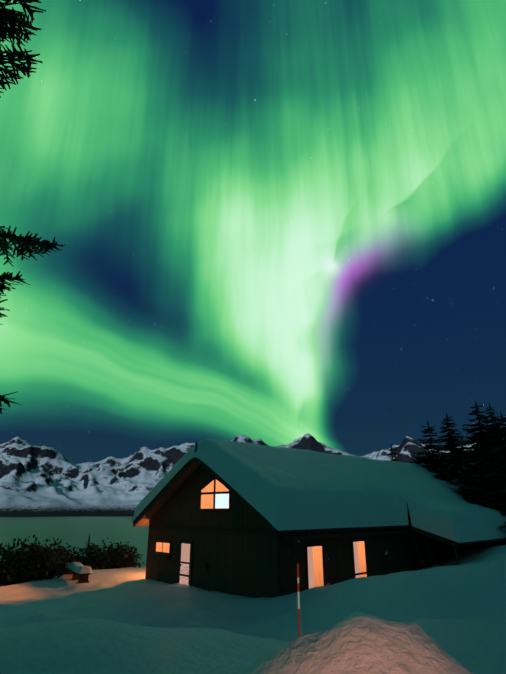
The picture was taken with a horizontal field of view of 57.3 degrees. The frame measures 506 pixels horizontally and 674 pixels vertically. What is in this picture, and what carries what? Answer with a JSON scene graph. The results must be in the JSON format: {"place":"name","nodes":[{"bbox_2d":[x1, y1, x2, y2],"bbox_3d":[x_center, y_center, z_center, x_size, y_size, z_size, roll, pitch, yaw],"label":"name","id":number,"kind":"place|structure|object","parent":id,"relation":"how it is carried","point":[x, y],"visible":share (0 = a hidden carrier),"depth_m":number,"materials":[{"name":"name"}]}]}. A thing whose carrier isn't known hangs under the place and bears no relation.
{"place":"outdoors","nodes":[
{"label":"outdoors","id":0,"kind":"place"},
{"bbox_2d":[0,516,148,580],"bbox_3d":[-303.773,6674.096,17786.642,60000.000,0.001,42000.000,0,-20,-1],"label":"fjord water","id":1,"kind":"structure","parent":0,"point":[73,531],"depth_m":1442.90,"materials":[{"name":"teal liquid"}]},
{"bbox_2d":[0,433,475,516],"bbox_3d":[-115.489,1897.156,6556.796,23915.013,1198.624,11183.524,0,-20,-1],"label":"mountains","id":2,"kind":"structure","parent":0,"point":[40,481],"depth_m":5947.27,"materials":[{"name":"white snow"}]},
{"bbox_2d":[0,545,505,673],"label":"snow ground","id":3,"kind":"structure","parent":0,"point":[446,615],"depth_m":5.13,"materials":[{"name":"white snow"}]},
{"bbox_2d":[0,555,32,584],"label":"scrub bush","id":4,"kind":"object","parent":3,"relation":"on","point":[8,582],"visible":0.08,"depth_m":24.24,"materials":[{"name":"green plant"}]},
{"bbox_2d":[0,0,65,413],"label":"spruce tree","id":5,"kind":"object","parent":3,"relation":"on","point":[11,18],"visible":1,"depth_m":6.70,"materials":[{"name":"green plant"}]},
{"bbox_2d":[0,537,66,586],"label":"scrub bush","id":6,"kind":"object","parent":3,"relation":"on","point":[15,579],"visible":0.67,"depth_m":23.59,"materials":[{"name":"green plant"}]},
{"bbox_2d":[0,534,70,583],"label":"scrub bush","id":7,"kind":"object","parent":3,"relation":"on","point":[22,550],"visible":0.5,"depth_m":23.94,"materials":[{"name":"green plant"}]},
{"bbox_2d":[20,538,71,575],"bbox_3d":[-12.566,13.454,27.222,3.632,3.023,3.456,0,-20,-1],"label":"scrub bush","id":8,"kind":"object","parent":3,"relation":"on","point":[54,548],"visible":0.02,"depth_m":27.76,"materials":[{"name":"green plant"}]},
{"bbox_2d":[50,544,80,575],"bbox_3d":[-11.954,14.411,29.105,2.873,2.769,4.587,14,-24,-32],"label":"scrub bush","id":9,"kind":"object","parent":3,"relation":"on","point":[73,560],"visible":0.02,"depth_m":28.63,"materials":[{"name":"green plant"}]},
{"bbox_2d":[67,568,90,582],"bbox_3d":[-9.187,12.439,24.253,0.600,0.460,3.400,12,-23,-29],"label":"yard bench","id":10,"kind":"object","parent":3,"relation":"on","point":[81,578],"visible":0.56,"depth_m":23.15,"materials":[{"name":"brown wood"}]},
{"bbox_2d":[65,562,91,573],"bbox_3d":[-9.187,12.081,24.386,0.660,0.299,3.500,12,-23,-29],"label":"snow cap","id":11,"kind":"object","parent":10,"relation":"on","point":[78,567],"visible":0.98,"depth_m":23.38,"materials":[{"name":"white snow"}]},
{"bbox_2d":[61,545,113,572],"bbox_3d":[-10.722,14.371,29.425,3.410,2.179,3.089,13,-24,-32],"label":"scrub bush","id":12,"kind":"object","parent":3,"relation":"on","point":[83,560],"visible":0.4,"depth_m":29.19,"materials":[{"name":"green plant"}]},
{"bbox_2d":[80,534,98,565],"bbox_3d":[-10.663,14.485,29.963,1.894,3.426,2.061,-6,-21,15],"label":"conifer tree","id":13,"kind":"object","parent":3,"relation":"on","point":[88,542],"visible":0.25,"depth_m":30.34,"materials":[{"name":"green plant"}]},
{"bbox_2d":[79,538,129,569],"bbox_3d":[-9.997,14.654,30.475,3.292,2.610,4.556,-7,-21,18],"label":"scrub bush","id":14,"kind":"object","parent":3,"relation":"on","point":[95,547],"visible":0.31,"depth_m":29.95,"materials":[{"name":"green plant"}]},
{"bbox_2d":[104,542,144,568],"bbox_3d":[-8.388,14.273,30.069,2.728,1.973,3.721,6,-21,-15],"label":"scrub bush","id":15,"kind":"object","parent":3,"relation":"on","point":[122,557],"visible":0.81,"depth_m":29.44,"materials":[{"name":"green plant"}]},
{"bbox_2d":[297,564,299,636],"bbox_3d":[1.194,7.269,12.031,0.080,2.530,0.052,0,-20,-1],"label":"snow marker pole","id":16,"kind":"object","parent":3,"relation":"on","point":[298,600],"visible":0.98,"depth_m":12.13,"materials":[{"name":"red"}]},
{"bbox_2d":[146,465,488,597],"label":"house walls","id":17,"kind":"structure","parent":3,"relation":"on","point":[243,565],"depth_m":20.56,"materials":[{"name":"brown wood"}]},
{"bbox_2d":[151,477,367,588],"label":"windows","id":18,"kind":"structure","parent":17,"relation":"in","point":[215,494],"depth_m":21.08,"materials":[{"name":"orange glass"}]},
{"bbox_2d":[131,439,505,542],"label":"roof snow","id":19,"kind":"structure","parent":17,"relation":"on","point":[280,488],"depth_m":22.36,"materials":[{"name":"white snow"}]},
{"bbox_2d":[145,520,492,595],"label":"wall trim","id":20,"kind":"structure","parent":17,"relation":"attached to","point":[239,532],"depth_m":20.21,"materials":[{"name":"brown wood"}]},
{"bbox_2d":[133,443,505,546],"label":"cabin roof","id":21,"kind":"structure","parent":17,"relation":"on","point":[176,482],"depth_m":22.54,"materials":[{"name":"brown wood"}]},
{"bbox_2d":[386,445,398,460],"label":"spruce tree","id":22,"kind":"object","parent":3,"relation":"on","point":[391,453],"visible":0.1,"depth_m":40.15,"materials":[{"name":"green plant"}]},
{"bbox_2d":[409,418,458,481],"bbox_3d":[13.069,11.246,34.536,8.474,10.621,8.548,-15,-25,34],"label":"spruce tree","id":23,"kind":"object","parent":3,"relation":"on","point":[429,457],"visible":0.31,"depth_m":35.49,"materials":[{"name":"green plant"}]},
{"bbox_2d":[435,412,475,483],"bbox_3d":[15.934,11.537,37.054,9.210,11.256,7.496,-5,-21,12],"label":"spruce tree","id":24,"kind":"object","parent":3,"relation":"on","point":[450,445],"visible":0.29,"depth_m":37.89,"materials":[{"name":"green plant"}]},
{"bbox_2d":[432,452,479,548],"bbox_3d":[13.191,11.517,31.114,6.210,7.727,6.104,-8,-22,21],"label":"spruce tree","id":25,"kind":"object","parent":3,"relation":"on","point":[442,476],"visible":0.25,"depth_m":32.09,"materials":[{"name":"green plant"}]},
{"bbox_2d":[446,461,496,547],"bbox_3d":[14.121,10.808,28.972,5.252,6.021,6.267,13,-24,-31],"label":"spruce tree","id":26,"kind":"object","parent":3,"relation":"on","point":[467,488],"visible":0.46,"depth_m":29.23,"materials":[{"name":"green plant"}]},
{"bbox_2d":[441,400,505,546],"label":"spruce tree","id":27,"kind":"object","parent":3,"relation":"on","point":[481,439],"visible":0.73,"depth_m":32.38,"materials":[{"name":"green plant"}]},
{"bbox_2d":[469,444,505,545],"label":"spruce tree","id":28,"kind":"object","parent":3,"relation":"on","point":[498,489],"visible":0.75,"depth_m":27.83,"materials":[{"name":"green plant"}]},
{"bbox_2d":[484,403,504,449],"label":"spruce tree","id":29,"kind":"object","parent":3,"relation":"on","point":[493,417],"visible":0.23,"depth_m":46.07,"materials":[{"name":"green plant"}]},
{"bbox_2d":[490,410,505,476],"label":"spruce tree","id":30,"kind":"object","parent":3,"relation":"on","point":[502,432],"visible":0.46,"depth_m":35.01,"materials":[{"name":"green plant"}]},
{"bbox_2d":[0,0,505,463],"label":"sky","id":31,"kind":"structure","parent":0,"point":[279,222],"materials":[{"name":"green"}]}
]}

